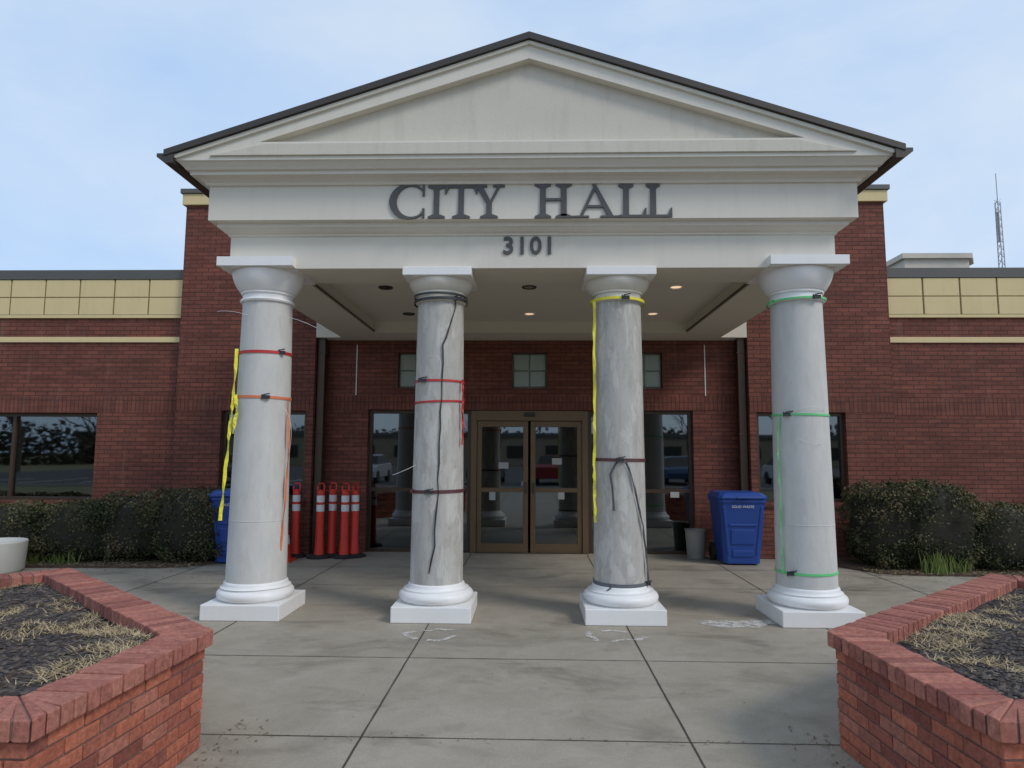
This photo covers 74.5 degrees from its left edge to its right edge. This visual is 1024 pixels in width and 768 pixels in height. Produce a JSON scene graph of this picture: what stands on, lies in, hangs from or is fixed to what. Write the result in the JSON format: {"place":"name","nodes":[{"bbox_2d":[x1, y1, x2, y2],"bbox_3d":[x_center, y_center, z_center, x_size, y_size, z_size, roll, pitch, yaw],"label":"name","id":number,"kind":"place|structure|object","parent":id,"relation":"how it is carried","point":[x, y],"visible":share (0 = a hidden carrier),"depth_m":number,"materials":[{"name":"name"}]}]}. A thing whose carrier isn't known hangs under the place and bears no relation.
{"place":"outdoors","nodes":[
{"label":"outdoors","id":0,"kind":"place"},
{"bbox_2d":[6,552,977,767],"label":"concrete pavement","id":1,"kind":"structure","parent":0,"point":[294,678],"depth_m":4.93,"materials":[{"name":"grey concrete"}]},
{"bbox_2d":[0,537,28,573],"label":"concrete urn","id":2,"kind":"object","parent":1,"relation":"on","point":[13,553],"visible":1,"depth_m":8.87,"materials":[{"name":"white concrete"}]},
{"bbox_2d":[0,568,212,767],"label":"brick planter","id":3,"kind":"object","parent":1,"relation":"on","point":[96,673],"visible":1,"depth_m":3.34,"materials":[{"name":"brick"}]},
{"bbox_2d":[208,488,230,562],"bbox_3d":[-4.020,2.089,9.977,0.720,1.045,0.906,0,-6,-1],"label":"recycling cart","id":4,"kind":"object","parent":1,"relation":"on","point":[215,498],"visible":0.31,"depth_m":9.63,"materials":[{"name":"plastic"}]},
{"bbox_2d":[199,590,304,621],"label":"column plinth","id":5,"kind":"structure","parent":1,"relation":"on","point":[214,609],"depth_m":6.39,"materials":[{"name":"white paint"}]},
{"bbox_2d":[216,577,293,603],"bbox_3d":[-2.579,2.053,6.781,0.739,0.177,0.739,0,-6,2],"label":"column base","id":6,"kind":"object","parent":5,"relation":"on","point":[228,593],"depth_m":6.50,"materials":[{"name":"white paint"}]},
{"bbox_2d":[225,300,292,584],"bbox_3d":[-2.572,0.530,6.937,0.584,2.940,0.584,0,-6,2],"label":"column shaft","id":7,"kind":"object","parent":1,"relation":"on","point":[255,555],"visible":0.96,"depth_m":6.71,"materials":[{"name":"white paint"}]},
{"bbox_2d":[218,349,238,520],"bbox_3d":[-2.795,0.489,6.703,0.149,1.710,0.088,0,-6,2],"label":"ratchet strap","id":8,"kind":"object","parent":7,"relation":"attached to","point":[234,401],"visible":1,"depth_m":6.69,"materials":[{"name":"yellow fabric"}]},
{"bbox_2d":[237,393,291,550],"bbox_3d":[-2.550,0.895,6.892,0.591,1.565,0.558,0,-6,2],"label":"ratchet strap","id":9,"kind":"object","parent":7,"relation":"attached to","point":[264,396],"visible":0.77,"depth_m":6.77,"materials":[{"name":"fabric"}]},
{"bbox_2d":[239,349,292,356],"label":"ratchet strap","id":10,"kind":"object","parent":7,"relation":"attached to","point":[267,351],"visible":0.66,"depth_m":6.80,"materials":[{"name":"red fabric"}]},
{"bbox_2d":[232,266,304,308],"bbox_3d":[-2.564,-0.983,7.093,0.722,0.321,0.722,0,-6,2],"label":"column capital","id":11,"kind":"object","parent":7,"relation":"on","point":[252,283],"visible":0.94,"depth_m":6.84,"materials":[{"name":"white paint"}]},
{"bbox_2d":[216,256,315,284],"bbox_3d":[-2.563,-1.189,7.107,0.762,0.096,0.777,0,-6,2],"label":"column abacus","id":12,"kind":"object","parent":11,"relation":"on","point":[226,263],"depth_m":6.72,"materials":[{"name":"white paint"}]},
{"bbox_2d":[293,267,833,339],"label":"portico soffit","id":13,"kind":"structure","parent":7,"relation":"on","point":[501,301],"depth_m":8.98,"materials":[{"name":"paint"}]},
{"bbox_2d":[378,285,392,289],"bbox_3d":[-1.550,-1.181,8.261,0.180,0.015,0.180,0,-6,2],"label":"recessed light","id":14,"kind":"object","parent":13,"relation":"attached to","point":[384,287],"visible":1,"depth_m":8.25,"materials":[{"name":"black metal"}]},
{"bbox_2d":[403,312,414,315],"bbox_3d":[-1.506,-1.020,9.822,0.180,0.015,0.180,0,-6,2],"label":"recessed light","id":15,"kind":"object","parent":13,"relation":"attached to","point":[408,314],"visible":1,"depth_m":9.81,"materials":[{"name":"black metal"}]},
{"bbox_2d":[522,285,536,289],"bbox_3d":[0.210,-1.178,8.211,0.180,0.015,0.180,0,-6,2],"label":"recessed light","id":16,"kind":"object","parent":13,"relation":"attached to","point":[528,287],"visible":1,"depth_m":8.21,"materials":[{"name":"black metal"}]},
{"bbox_2d":[523,312,535,315],"bbox_3d":[0.253,-1.017,9.772,0.180,0.015,0.180,0,-6,2],"label":"recessed light","id":17,"kind":"object","parent":13,"relation":"attached to","point":[529,313],"visible":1,"depth_m":9.74,"materials":[{"name":"white paint"}]},
{"bbox_2d":[314,282,747,330],"bbox_3d":[0.228,-0.974,8.868,4.840,0.015,3.050,0,-6,2],"label":"soffit reveal","id":18,"kind":"object","parent":13,"relation":"attached to","point":[688,329],"visible":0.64,"depth_m":8.56,"materials":[{"name":"brown metal"}]},
{"bbox_2d":[175,152,892,336],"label":"entablature","id":19,"kind":"structure","parent":13,"relation":"on","point":[756,209],"depth_m":6.67,"materials":[{"name":"paint"}]},
{"bbox_2d":[503,236,550,254],"bbox_3d":[0.153,-1.393,6.767,0.480,0.182,0.016,0,-6,2],"label":"street number","id":20,"kind":"object","parent":19,"relation":"attached to","point":[510,246],"visible":1,"depth_m":6.76,"materials":[{"name":"metal"}]},
{"bbox_2d":[389,184,671,219],"bbox_3d":[0.176,-1.806,6.641,2.788,0.366,0.020,0,-6,2],"label":"city hall lettering","id":21,"kind":"object","parent":19,"relation":"attached to","point":[395,193],"visible":1,"depth_m":6.63,"materials":[{"name":"metal"}]},
{"bbox_2d":[185,45,883,156],"bbox_3d":[0.167,-2.770,6.561,6.880,1.145,0.090,0,-6,2],"label":"pediment frame","id":22,"kind":"object","parent":19,"relation":"on","point":[533,55],"visible":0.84,"depth_m":6.55,"materials":[{"name":"paint"}]},
{"bbox_2d":[278,64,785,141],"bbox_3d":[0.168,-2.753,6.604,5.400,0.870,0.001,0,-6,2],"label":"tympanum","id":23,"kind":"object","parent":22,"relation":"attached to","point":[529,102],"visible":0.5,"depth_m":6.60,"materials":[{"name":"paint"}]},
{"bbox_2d":[174,40,894,158],"bbox_3d":[0.165,-2.764,6.510,6.937,1.170,0.050,0,-6,2],"label":"rake moulding","id":24,"kind":"object","parent":22,"relation":"attached to","point":[540,147],"visible":1,"depth_m":6.46,"materials":[{"name":"paint"}]},
{"bbox_2d":[157,31,912,197],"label":"portico roof","id":25,"kind":"structure","parent":19,"relation":"on","point":[900,153],"depth_m":6.50,"materials":[{"name":"metal"}]},
{"bbox_2d":[646,312,658,315],"bbox_3d":[2.033,-1.013,9.722,0.180,0.015,0.180,0,-6,2],"label":"recessed light","id":26,"kind":"object","parent":13,"relation":"attached to","point":[653,313],"visible":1,"depth_m":9.70,"materials":[{"name":"white paint"}]},
{"bbox_2d":[668,285,683,289],"bbox_3d":[1.989,-1.174,8.161,0.180,0.015,0.180,0,-6,2],"label":"recessed light","id":27,"kind":"object","parent":13,"relation":"attached to","point":[674,287],"visible":1,"depth_m":8.15,"materials":[{"name":"white paint"}]},
{"bbox_2d":[287,528,296,562],"bbox_3d":[-3.379,2.260,9.969,0.300,0.710,0.300,0,-6,2],"label":"traffic cone","id":28,"kind":"object","parent":1,"relation":"on","point":[290,559],"visible":0.18,"depth_m":9.92,"materials":[{"name":"plastic"}]},
{"bbox_2d":[290,482,306,557],"bbox_3d":[-3.337,2.089,10.387,0.342,1.129,0.342,4,-7,-32],"label":"traffic delineator post","id":29,"kind":"object","parent":1,"relation":"on","point":[294,542],"visible":0.94,"depth_m":10.34,"materials":[{"name":"plastic"}]},
{"bbox_2d":[306,483,329,558],"bbox_3d":[-2.939,2.083,10.307,0.342,1.129,0.342,1,-6,-5],"label":"traffic delineator post","id":30,"kind":"object","parent":1,"relation":"on","point":[319,542],"visible":0.99,"depth_m":10.25,"materials":[{"name":"plastic"}]},
{"bbox_2d":[324,482,338,557],"bbox_3d":[-2.795,2.100,10.472,0.342,1.129,0.342,3,-6,-21],"label":"traffic delineator post","id":31,"kind":"object","parent":1,"relation":"on","point":[331,546],"visible":0.99,"depth_m":10.42,"materials":[{"name":"plastic"}]},
{"bbox_2d":[331,483,352,558],"bbox_3d":[-2.568,2.087,10.336,0.342,1.129,0.342,5,-7,-38],"label":"traffic delineator post","id":32,"kind":"object","parent":1,"relation":"on","point":[344,546],"visible":1,"depth_m":10.28,"materials":[{"name":"plastic"}]},
{"bbox_2d":[349,483,365,557],"bbox_3d":[-2.436,2.098,10.432,0.342,1.129,0.342,-1,-6,12],"label":"traffic delineator post","id":33,"kind":"object","parent":1,"relation":"on","point":[354,545],"visible":0.98,"depth_m":10.38,"materials":[{"name":"plastic"}]},
{"bbox_2d":[390,592,476,623],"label":"column plinth","id":34,"kind":"structure","parent":1,"relation":"on","point":[402,612],"depth_m":6.34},
{"bbox_2d":[399,580,472,606],"bbox_3d":[-0.756,2.057,6.729,0.739,0.177,0.739,0,-6,2],"label":"column base","id":35,"kind":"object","parent":34,"relation":"on","point":[410,593],"depth_m":6.46,"materials":[{"name":"paint"}]},
{"bbox_2d":[410,300,463,585],"bbox_3d":[-0.749,0.534,6.886,0.528,2.940,0.528,0,-6,2],"label":"column shaft","id":36,"kind":"object","parent":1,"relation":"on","point":[433,324],"visible":0.92,"depth_m":6.67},
{"bbox_2d":[410,488,463,494],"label":"ratchet strap","id":37,"kind":"object","parent":36,"relation":"attached to","point":[428,491],"visible":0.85,"depth_m":6.60,"materials":[{"name":"fabric"}]},
{"bbox_2d":[414,400,463,444],"bbox_3d":[-0.743,0.399,6.900,0.522,0.450,0.512,0,-6,2],"label":"ratchet strap","id":38,"kind":"object","parent":36,"relation":"attached to","point":[443,401],"visible":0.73,"depth_m":6.72,"materials":[{"name":"red fabric"}]},
{"bbox_2d":[415,376,464,427],"bbox_3d":[-0.735,0.202,6.920,0.531,0.508,0.508,0,-6,2],"label":"ratchet strap","id":39,"kind":"object","parent":36,"relation":"attached to","point":[448,380],"visible":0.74,"depth_m":6.76,"materials":[{"name":"red fabric"}]},
{"bbox_2d":[410,275,471,306],"bbox_3d":[-0.741,-0.937,7.037,0.650,0.237,0.650,0,-6,2],"label":"column capital","id":40,"kind":"object","parent":36,"relation":"on","point":[443,283],"visible":0.76,"depth_m":6.80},
{"bbox_2d":[402,266,476,290],"bbox_3d":[-0.740,-1.096,7.054,0.690,0.086,0.690,0,-6,2],"label":"column abacus","id":41,"kind":"object","parent":40,"relation":"on","point":[409,274],"depth_m":6.71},
{"bbox_2d":[414,292,467,573],"bbox_3d":[-0.748,0.477,6.891,0.554,2.777,0.556,0,-6,2],"label":"ratchet strap","id":42,"kind":"object","parent":36,"relation":"attached to","point":[455,294],"visible":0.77,"depth_m":6.66,"materials":[{"name":"black fabric"}]},
{"bbox_2d":[414,295,467,307],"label":"ratchet strap","id":43,"kind":"object","parent":36,"relation":"attached to","point":[456,298],"visible":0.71,"depth_m":6.80,"materials":[{"name":"black fabric"}]},
{"bbox_2d":[60,554,927,767],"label":"pavement joints","id":44,"kind":"object","parent":1,"relation":"on","point":[354,747],"visible":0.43,"depth_m":4.51,"materials":[{"name":"concrete"}]},
{"bbox_2d":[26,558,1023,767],"bbox_3d":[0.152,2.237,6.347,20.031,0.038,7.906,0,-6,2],"label":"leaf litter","id":45,"kind":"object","parent":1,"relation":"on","point":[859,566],"visible":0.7,"depth_m":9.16,"materials":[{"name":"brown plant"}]},
{"bbox_2d":[403,620,776,641],"bbox_3d":[0.838,2.229,6.040,3.625,0.001,0.627,1,-6,-8],"label":"paint stain","id":46,"kind":"object","parent":1,"relation":"on","point":[737,624],"visible":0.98,"depth_m":6.30,"materials":[{"name":"white paint"}]},
{"bbox_2d":[594,300,646,584],"bbox_3d":[1.085,0.537,6.834,0.528,2.940,0.528,0,-6,2],"label":"column shaft","id":47,"kind":"object","parent":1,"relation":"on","point":[619,554],"visible":0.88,"depth_m":6.63,"materials":[{"name":"white paint"}]},
{"bbox_2d":[590,293,644,521],"bbox_3d":[1.082,0.249,6.846,0.562,2.257,0.591,0,-6,2],"label":"ratchet strap","id":48,"kind":"object","parent":47,"relation":"attached to","point":[622,297],"visible":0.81,"depth_m":6.71,"materials":[{"name":"yellow fabric"}]},
{"bbox_2d":[586,275,648,305],"bbox_3d":[1.092,-0.933,6.986,0.650,0.237,0.650,0,-6,2],"label":"column capital","id":49,"kind":"object","parent":47,"relation":"on","point":[617,285],"visible":0.79,"depth_m":6.75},
{"bbox_2d":[581,266,655,290],"bbox_3d":[1.093,-1.092,7.002,0.690,0.086,0.690,0,-6,2],"label":"column abacus","id":50,"kind":"object","parent":49,"relation":"on","point":[646,272],"depth_m":6.66,"materials":[{"name":"white paint"}]},
{"bbox_2d":[595,456,648,582],"bbox_3d":[1.080,1.338,6.731,0.523,1.228,0.564,0,-6,2],"label":"ratchet strap","id":51,"kind":"object","parent":47,"relation":"attached to","point":[621,459],"visible":0.89,"depth_m":6.54,"materials":[{"name":"fabric"}]},
{"bbox_2d":[593,577,651,590],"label":"ratchet strap","id":52,"kind":"object","parent":47,"relation":"attached to","point":[646,583],"visible":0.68,"depth_m":6.46,"materials":[{"name":"grey fabric"}]},
{"bbox_2d":[579,593,666,625],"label":"column plinth","id":53,"kind":"structure","parent":1,"relation":"on","point":[654,615],"depth_m":6.29,"materials":[{"name":"white concrete"}]},
{"bbox_2d":[583,582,658,608],"bbox_3d":[1.077,2.061,6.678,0.739,0.177,0.739,0,-6,2],"label":"column base","id":54,"kind":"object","parent":53,"relation":"on","point":[624,598],"depth_m":6.41,"materials":[{"name":"paint"}]},
{"bbox_2d":[684,528,705,559],"bbox_3d":[2.834,2.465,10.387,0.330,0.441,0.330,0,-6,2],"label":"waste basket","id":55,"kind":"object","parent":1,"relation":"on","point":[695,542],"visible":1,"depth_m":10.27,"materials":[{"name":"plastic"}]},
{"bbox_2d":[707,490,766,563],"bbox_3d":[3.357,2.135,10.068,0.720,1.045,0.906,0,-6,3],"label":"recycling cart","id":56,"kind":"object","parent":1,"relation":"on","point":[737,516],"visible":1,"depth_m":9.73,"materials":[{"name":"plastic"}]},
{"bbox_2d":[756,595,865,627],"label":"column plinth","id":57,"kind":"structure","parent":1,"relation":"on","point":[783,617],"depth_m":6.24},
{"bbox_2d":[767,582,848,610],"bbox_3d":[2.904,2.065,6.626,0.739,0.177,0.739,0,-6,2],"label":"column base","id":58,"kind":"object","parent":57,"relation":"on","point":[837,599],"depth_m":6.35,"materials":[{"name":"white paint"}]},
{"bbox_2d":[770,300,838,589],"bbox_3d":[2.912,0.541,6.783,0.568,2.940,0.568,0,-6,2],"label":"column shaft","id":59,"kind":"object","parent":58,"relation":"on","point":[798,371],"visible":0.95,"depth_m":6.57,"materials":[{"name":"grey paint"}]},
{"bbox_2d":[757,265,832,307],"bbox_3d":[2.920,-0.971,6.939,0.722,0.321,0.722,0,-6,2],"label":"column capital","id":60,"kind":"object","parent":59,"relation":"on","point":[792,281],"visible":0.83,"depth_m":6.68,"materials":[{"name":"white paint"}]},
{"bbox_2d":[746,254,849,283],"bbox_3d":[2.920,-1.177,6.952,0.762,0.096,0.777,0,-6,2],"label":"column abacus","id":61,"kind":"object","parent":60,"relation":"on","point":[837,262],"depth_m":6.57,"materials":[{"name":"white paint"}]},
{"bbox_2d":[766,292,826,308],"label":"ratchet strap","id":62,"kind":"object","parent":59,"relation":"attached to","point":[815,296],"visible":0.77,"depth_m":6.67,"materials":[{"name":"green fabric"}]},
{"bbox_2d":[771,410,829,573],"bbox_3d":[2.899,1.068,6.729,0.565,1.581,0.545,0,-6,2],"label":"ratchet strap","id":63,"kind":"object","parent":59,"relation":"attached to","point":[790,414],"visible":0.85,"depth_m":6.59,"materials":[{"name":"fabric"}]},
{"bbox_2d":[775,568,838,576],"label":"ratchet strap","id":64,"kind":"object","parent":59,"relation":"attached to","point":[791,573],"visible":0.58,"depth_m":6.41,"materials":[{"name":"green fabric"}]},
{"bbox_2d":[827,573,1023,767],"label":"brick planter","id":65,"kind":"object","parent":1,"relation":"on","point":[934,680],"visible":1,"depth_m":3.36,"materials":[{"name":"brick"}]},
{"bbox_2d":[0,0,1023,269],"label":"sky","id":66,"kind":"structure","parent":0,"point":[91,91],"materials":[{"name":"blue"}]},
{"bbox_2d":[528,421,530,550],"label":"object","id":67,"kind":"object","parent":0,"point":[529,452],"visible":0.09,"depth_m":16.06,"materials":[{"name":"brown metal"}]},
{"label":"ground","id":68,"kind":"structure","parent":0,"visible":0},
{"bbox_2d":[25,555,219,567],"bbox_3d":[-9.926,2.507,9.121,11.700,0.080,3.700,0,-6,2],"label":"mulch bed","id":69,"kind":"object","parent":68,"relation":"on","point":[46,563],"visible":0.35,"depth_m":9.41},
{"bbox_2d":[25,551,46,564],"bbox_3d":[-6.607,2.410,9.376,0.377,0.217,0.259,2,-6,-12],"label":"iris plant","id":70,"kind":"object","parent":69,"relation":"on","point":[35,561],"visible":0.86,"depth_m":9.36,"materials":[{"name":"green plant"}]},
{"bbox_2d":[43,550,82,564],"bbox_3d":[-6.269,2.401,9.383,0.577,0.242,0.292,0,-6,2],"label":"iris plant","id":71,"kind":"object","parent":69,"relation":"on","point":[59,560],"visible":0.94,"depth_m":9.37,"materials":[{"name":"green plant"}]},
{"bbox_2d":[0,486,227,562],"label":"boxwood hedge","id":72,"kind":"object","parent":69,"relation":"on","point":[166,526],"visible":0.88,"depth_m":9.56,"materials":[{"name":"green plant"}]},
{"bbox_2d":[0,202,1023,558],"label":"brick walls","id":73,"kind":"structure","parent":68,"relation":"on","point":[982,456],"depth_m":10.87,"materials":[{"name":"red brick"}]},
{"bbox_2d":[0,413,96,499],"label":"wing window","id":74,"kind":"structure","parent":73,"relation":"attached to","point":[46,456],"depth_m":11.09,"materials":[{"name":"brown glass"}]},
{"bbox_2d":[220,411,305,498],"bbox_3d":[-3.982,1.137,10.861,1.380,1.400,0.090,0,-6,2],"label":"tower window","id":75,"kind":"structure","parent":73,"relation":"attached to","point":[297,441],"depth_m":10.86,"materials":[{"name":"brown glass"}]},
{"bbox_2d":[311,338,329,552],"bbox_3d":[-3.103,0.548,10.950,0.146,4.280,0.205,0,-6,2],"label":"downspout","id":76,"kind":"object","parent":73,"relation":"attached to","point":[320,432],"visible":0.74,"depth_m":10.85,"materials":[{"name":"brown metal"}]},
{"bbox_2d":[366,410,470,552],"bbox_3d":[-1.522,1.582,11.058,1.690,2.300,0.090,0,-6,2],"label":"storefront window","id":77,"kind":"structure","parent":73,"relation":"attached to","point":[389,494],"depth_m":11.06,"materials":[{"name":"brown glass"}]},
{"bbox_2d":[0,184,1023,342],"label":"parapet bands","id":78,"kind":"object","parent":73,"relation":"on","point":[955,292],"visible":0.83,"depth_m":11.12,"materials":[{"name":"metal"}]},
{"bbox_2d":[0,395,1023,507],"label":"soldier course","id":79,"kind":"object","parent":73,"relation":"attached to","point":[928,407],"visible":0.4,"depth_m":10.94,"materials":[{"name":"brick"}]},
{"bbox_2d":[470,410,588,553],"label":"entrance doors","id":80,"kind":"structure","parent":73,"relation":"attached to","point":[499,524],"depth_m":10.96,"materials":[{"name":"brown metal"}]},
{"bbox_2d":[489,458,678,499],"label":"door notices","id":81,"kind":"object","parent":80,"relation":"attached to","point":[555,461],"depth_m":10.96,"materials":[{"name":"paper"}]},
{"bbox_2d":[399,354,660,388],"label":"glass block windows","id":82,"kind":"structure","parent":73,"relation":"attached to","point":[529,370],"depth_m":11.11,"materials":[{"name":"grey glass"}]},
{"bbox_2d":[355,345,705,395],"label":"sealant lines","id":83,"kind":"object","parent":73,"relation":"attached to","point":[704,370],"visible":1,"depth_m":11.01,"materials":[{"name":"sealant"}]},
{"bbox_2d":[588,411,693,554],"bbox_3d":[2.087,1.590,10.956,1.690,2.300,0.090,0,-6,2],"label":"storefront window","id":84,"kind":"structure","parent":73,"relation":"attached to","point":[668,454],"depth_m":10.94,"materials":[{"name":"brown glass"}]},
{"bbox_2d":[733,338,748,490],"bbox_3d":[3.664,0.562,10.759,0.146,4.280,0.205,0,-6,2],"label":"downspout","id":85,"kind":"object","parent":73,"relation":"attached to","point":[739,355],"visible":0.57,"depth_m":10.68,"materials":[{"name":"brown metal"}]},
{"bbox_2d":[757,413,846,502],"bbox_3d":[4.534,1.155,10.621,1.380,1.400,0.090,0,-6,2],"label":"tower window","id":86,"kind":"structure","parent":73,"relation":"attached to","point":[765,448],"depth_m":10.62,"materials":[{"name":"brown glass"}]},
{"bbox_3d":[0.475,-1.611,17.596,60.000,1.290,13.310,0,-6,2],"label":"flat roof","id":87,"kind":"object","parent":73,"relation":"attached to","visible":0},
{"bbox_2d":[886,253,973,267],"bbox_3d":[12.941,-2.139,21.481,2.500,3.220,3.200,0,-6,2],"label":"rooftop penthouse","id":88,"kind":"object","parent":87,"relation":"on","point":[934,260],"visible":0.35,"depth_m":20.12,"materials":[{"name":"white metal"}]},
{"bbox_2d":[994,173,1005,267],"bbox_3d":[14.056,-3.452,19.273,0.177,5.350,0.198,0,-6,2],"label":"radio antenna","id":89,"kind":"object","parent":87,"relation":"on","point":[998,226],"visible":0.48,"depth_m":19.36,"materials":[{"name":"metal"}]},
{"bbox_2d":[837,558,1023,577],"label":"mulch bed","id":90,"kind":"object","parent":68,"relation":"on","point":[849,563],"visible":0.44,"depth_m":9.25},
{"bbox_2d":[834,477,1023,572],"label":"boxwood hedge","id":91,"kind":"object","parent":90,"relation":"on","point":[891,523],"visible":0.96,"depth_m":9.23,"materials":[{"name":"green plant"}]},
{"bbox_2d":[918,549,955,574],"bbox_3d":[5.692,2.367,9.027,0.443,0.354,0.278,0,-6,2],"label":"iris plant","id":92,"kind":"object","parent":90,"relation":"on","point":[941,568],"visible":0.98,"depth_m":9.00,"materials":[{"name":"green plant"}]},
{"bbox_2d":[946,556,975,573],"bbox_3d":[6.028,2.422,9.023,0.420,0.248,0.203,0,-6,2],"label":"iris plant","id":93,"kind":"object","parent":90,"relation":"on","point":[957,568],"visible":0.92,"depth_m":9.02,"materials":[{"name":"green plant"}]}
]}

